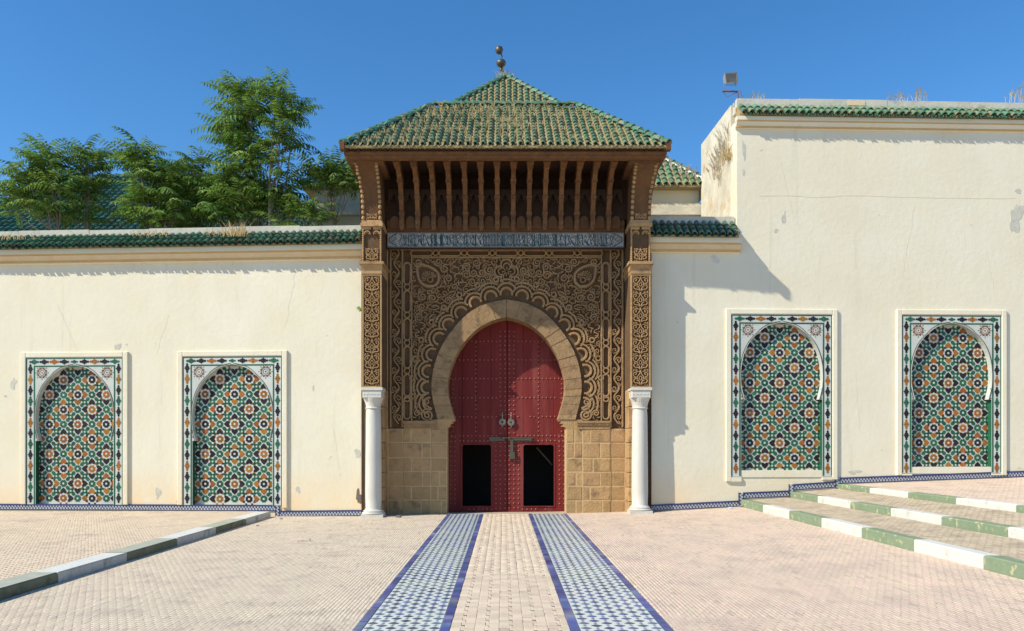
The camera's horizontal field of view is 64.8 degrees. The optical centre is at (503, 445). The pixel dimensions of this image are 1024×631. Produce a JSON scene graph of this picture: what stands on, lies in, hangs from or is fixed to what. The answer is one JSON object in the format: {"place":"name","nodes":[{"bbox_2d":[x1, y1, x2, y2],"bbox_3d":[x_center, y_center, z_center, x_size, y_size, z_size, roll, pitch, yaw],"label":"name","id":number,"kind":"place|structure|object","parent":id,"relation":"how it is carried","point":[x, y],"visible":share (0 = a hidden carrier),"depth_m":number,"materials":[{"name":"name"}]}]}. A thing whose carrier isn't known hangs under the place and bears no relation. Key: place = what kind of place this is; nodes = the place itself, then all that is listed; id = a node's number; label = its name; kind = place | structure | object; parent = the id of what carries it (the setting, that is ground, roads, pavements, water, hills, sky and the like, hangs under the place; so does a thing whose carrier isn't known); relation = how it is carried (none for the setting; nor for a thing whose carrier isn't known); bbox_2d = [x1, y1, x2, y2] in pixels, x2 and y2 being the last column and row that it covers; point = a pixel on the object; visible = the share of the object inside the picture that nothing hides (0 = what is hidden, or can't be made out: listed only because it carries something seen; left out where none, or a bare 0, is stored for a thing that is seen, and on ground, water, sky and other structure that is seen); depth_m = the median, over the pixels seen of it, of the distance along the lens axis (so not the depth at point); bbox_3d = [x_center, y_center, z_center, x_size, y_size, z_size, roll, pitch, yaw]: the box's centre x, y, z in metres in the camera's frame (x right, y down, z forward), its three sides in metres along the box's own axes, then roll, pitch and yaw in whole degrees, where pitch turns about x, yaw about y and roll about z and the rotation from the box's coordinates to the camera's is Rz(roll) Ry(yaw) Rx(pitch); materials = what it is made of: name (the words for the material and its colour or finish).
{"place":"outdoors","nodes":[
{"label":"outdoors","id":0,"kind":"place"},
{"bbox_2d":[0,510,255,579],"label":"terrace","id":1,"kind":"structure","parent":0,"point":[31,541],"depth_m":14.27,"materials":[{"name":"brick"}]},
{"bbox_2d":[0,507,1023,630],"bbox_3d":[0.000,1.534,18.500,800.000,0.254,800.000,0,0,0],"label":"ground","id":2,"kind":"structure","parent":0,"point":[733,569],"depth_m":9.32,"materials":[{"name":"brick"}]},
{"bbox_2d":[0,511,270,599],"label":"kerb","id":3,"kind":"structure","parent":2,"relation":"on","point":[20,584],"depth_m":11.11,"materials":[{"name":"white concrete"}]},
{"bbox_2d":[0,225,361,516],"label":"wall","id":4,"kind":"structure","parent":2,"relation":"on","point":[153,305],"depth_m":18.73,"materials":[{"name":"beige paint"}]},
{"bbox_2d":[1,231,36,239],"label":"dry grass","id":5,"kind":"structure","parent":4,"relation":"on","point":[18,235],"depth_m":18.90,"materials":[{"name":"plant"}]},
{"bbox_2d":[21,352,128,504],"bbox_3d":[-10.062,-0.387,18.998,2.600,3.590,0.220,0,0,4],"label":"tiled niche","id":6,"kind":"object","parent":4,"relation":"attached to","point":[74,427],"visible":1,"depth_m":19.01,"materials":[{"name":"multicoloured tile"}]},
{"bbox_2d":[130,229,168,236],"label":"dry grass","id":7,"kind":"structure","parent":4,"relation":"on","point":[148,233],"depth_m":18.66,"materials":[{"name":"plant"}]},
{"bbox_2d":[207,228,238,235],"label":"dry grass","id":8,"kind":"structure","parent":4,"relation":"on","point":[218,232],"depth_m":18.60,"materials":[{"name":"plant"}]},
{"bbox_2d":[177,350,287,507],"bbox_3d":[-6.278,-0.367,18.754,2.600,3.630,0.220,0,0,4],"label":"tiled niche","id":9,"kind":"object","parent":4,"relation":"attached to","point":[232,427],"visible":1,"depth_m":18.76,"materials":[{"name":"multicoloured tile"}]},
{"bbox_2d":[221,221,251,237],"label":"dry grass","id":10,"kind":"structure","parent":4,"relation":"on","point":[239,233],"depth_m":18.43,"materials":[{"name":"plant"}]},
{"bbox_2d":[338,99,671,517],"bbox_3d":[0.033,-3.270,19.583,7.098,10.340,5.034,0,0,0],"label":"gatehouse","id":11,"kind":"object","parent":2,"relation":"on","point":[506,263],"visible":1,"depth_m":18.98,"materials":[{"name":"wood"}]},
{"bbox_2d":[448,315,506,511],"bbox_3d":[-0.683,-0.771,19.525,1.517,4.758,0.136,0,0,3],"label":"door leaf","id":12,"kind":"structure","parent":11,"relation":"in","point":[478,379],"depth_m":19.51,"materials":[{"name":"red paint"}]},
{"bbox_2d":[500,321,563,511],"bbox_3d":[0.749,-0.771,19.505,1.687,4.758,0.161,0,0,0],"label":"door leaf","id":13,"kind":"structure","parent":11,"relation":"in","point":[535,386],"depth_m":19.51,"materials":[{"name":"red paint"}]},
{"bbox_2d":[650,98,1023,511],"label":"wall","id":14,"kind":"structure","parent":2,"relation":"on","point":[866,218],"depth_m":18.66,"materials":[{"name":"beige paint"}]},
{"bbox_2d":[706,123,730,179],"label":"dry grass","id":15,"kind":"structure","parent":14,"relation":"on","point":[716,167],"depth_m":19.51,"materials":[{"name":"beige plant"}]},
{"bbox_2d":[714,142,733,163],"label":"dry grass","id":16,"kind":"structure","parent":14,"relation":"attached to","point":[726,156],"depth_m":18.98,"materials":[{"name":"plant"}]},
{"bbox_2d":[722,72,742,97],"bbox_3d":[5.324,-8.298,18.751,0.543,0.695,0.183,0,0,-17],"label":"floodlight","id":17,"kind":"object","parent":14,"relation":"attached to","point":[730,77],"visible":1,"depth_m":18.68,"materials":[{"name":"metal"}]},
{"bbox_2d":[750,92,764,98],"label":"dry grass","id":18,"kind":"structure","parent":14,"relation":"on","point":[757,95],"depth_m":18.86,"materials":[{"name":"beige plant"}]},
{"bbox_2d":[725,309,837,481],"bbox_3d":[6.400,-1.152,18.683,2.600,3.970,0.255,0,0,-2],"label":"tiled niche","id":19,"kind":"object","parent":14,"relation":"attached to","point":[781,392],"visible":1,"depth_m":18.69,"materials":[{"name":"multicoloured tile"}]},
{"bbox_2d":[887,87,926,101],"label":"dry grass","id":20,"kind":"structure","parent":14,"relation":"on","point":[916,92],"depth_m":18.87,"materials":[{"name":"beige plant"}]},
{"bbox_2d":[896,309,1006,474],"bbox_3d":[10.391,-1.223,18.823,2.600,3.840,0.255,0,0,-2],"label":"tiled niche","id":21,"kind":"object","parent":14,"relation":"attached to","point":[951,391],"visible":1,"depth_m":18.83,"materials":[{"name":"multicoloured tile"}]},
{"bbox_2d":[741,500,1023,579],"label":"kerb","id":22,"kind":"structure","parent":2,"relation":"on","point":[1006,565],"depth_m":10.91,"materials":[{"name":"green paint"}]},
{"bbox_2d":[753,497,1023,559],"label":"step","id":23,"kind":"object","parent":2,"relation":"on","point":[998,545],"visible":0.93,"depth_m":11.91,"materials":[{"name":"brick"}]},
{"bbox_2d":[791,492,1023,539],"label":"kerb","id":24,"kind":"structure","parent":2,"relation":"on","point":[1009,531],"depth_m":12.68,"materials":[{"name":"green paint"}]},
{"bbox_2d":[801,489,1023,526],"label":"step","id":25,"kind":"object","parent":2,"relation":"on","point":[994,516],"visible":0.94,"depth_m":13.58,"materials":[{"name":"brick"}]},
{"bbox_2d":[838,484,1023,512],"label":"kerb","id":26,"kind":"structure","parent":2,"relation":"on","point":[998,505],"depth_m":14.22,"materials":[{"name":"green paint"}]},
{"bbox_2d":[0,0,1023,216],"label":"sky","id":27,"kind":"structure","parent":0,"point":[79,69],"materials":[{"name":"blue"}]},
{"bbox_2d":[352,514,673,630],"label":"path","id":28,"kind":"structure","parent":0,"point":[509,572],"depth_m":9.18,"materials":[{"name":"tile"}]},
{"bbox_2d":[851,477,1023,503],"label":"terrace","id":29,"kind":"structure","parent":0,"point":[1010,490],"depth_m":16.26,"materials":[{"name":"pink brick"}]},
{"bbox_2d":[1004,82,1023,103],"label":"dry grass","id":30,"kind":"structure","parent":0,"point":[1017,91],"depth_m":18.95,"materials":[{"name":"beige plant"}]},
{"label":"roof terrace","id":31,"kind":"structure","parent":0,"visible":0},
{"bbox_2d":[0,133,89,229],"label":"tree","id":32,"kind":"object","parent":31,"relation":"on","point":[40,178],"visible":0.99,"depth_m":19.56,"materials":[{"name":"green plant"}]},
{"bbox_2d":[46,133,122,229],"bbox_3d":[-10.506,-6.118,20.403,1.990,3.240,1.802,0,0,0],"label":"tree","id":33,"kind":"object","parent":31,"relation":"on","point":[95,183],"visible":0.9,"depth_m":20.19,"materials":[{"name":"green plant"}]},
{"bbox_2d":[0,173,313,230],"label":"building","id":34,"kind":"structure","parent":31,"relation":"on","point":[7,223],"depth_m":22.81,"materials":[{"name":"beige paint"}]},
{"bbox_2d":[99,126,218,228],"bbox_3d":[-8.443,-6.056,20.064,2.874,3.139,2.650,0,0,0],"label":"tree","id":35,"kind":"object","parent":31,"relation":"on","point":[140,166],"visible":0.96,"depth_m":19.67,"materials":[{"name":"green plant"}]},
{"bbox_2d":[160,145,224,227],"bbox_3d":[-7.788,-5.946,20.446,1.892,2.899,2.046,0,0,0],"label":"tree","id":36,"kind":"object","parent":31,"relation":"on","point":[202,160],"visible":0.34,"depth_m":20.25,"materials":[{"name":"green plant"}]},
{"bbox_2d":[176,69,314,227],"bbox_3d":[-6.301,-6.910,20.221,3.447,4.838,2.840,0,0,0],"label":"tree","id":37,"kind":"object","parent":31,"relation":"on","point":[231,205],"visible":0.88,"depth_m":19.78,"materials":[{"name":"green plant"}]},
{"bbox_2d":[244,66,322,225],"bbox_3d":[-5.347,-6.773,19.738,1.876,4.552,2.059,0,0,-42],"label":"tree","id":38,"kind":"object","parent":31,"relation":"on","point":[277,91],"visible":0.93,"depth_m":19.56,"materials":[{"name":"green plant"}]},
{"bbox_2d":[252,194,342,225],"bbox_3d":[-4.944,-5.289,19.563,2.127,1.591,1.640,0,0,0],"label":"bush","id":39,"kind":"object","parent":31,"relation":"on","point":[304,212],"visible":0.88,"depth_m":19.44,"materials":[{"name":"green plant"}]},
{"bbox_2d":[293,145,358,225],"bbox_3d":[-4.140,-5.854,19.758,1.899,2.724,1.685,0,0,0],"label":"tree","id":40,"kind":"object","parent":31,"relation":"on","point":[331,172],"visible":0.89,"depth_m":19.64,"materials":[{"name":"green plant"}]},
{"bbox_2d":[299,46,701,225],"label":"pavilion","id":41,"kind":"structure","parent":31,"relation":"on","point":[676,192],"depth_m":21.80,"materials":[{"name":"green tile"}]},
{"bbox_2d":[494,66,514,77],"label":"dry grass","id":42,"kind":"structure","parent":41,"relation":"on","point":[504,72],"depth_m":26.90,"materials":[{"name":"plant"}]},
{"bbox_2d":[669,157,696,178],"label":"dry grass","id":43,"kind":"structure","parent":41,"relation":"on","point":[686,169],"depth_m":21.68,"materials":[{"name":"beige plant"}]}
]}

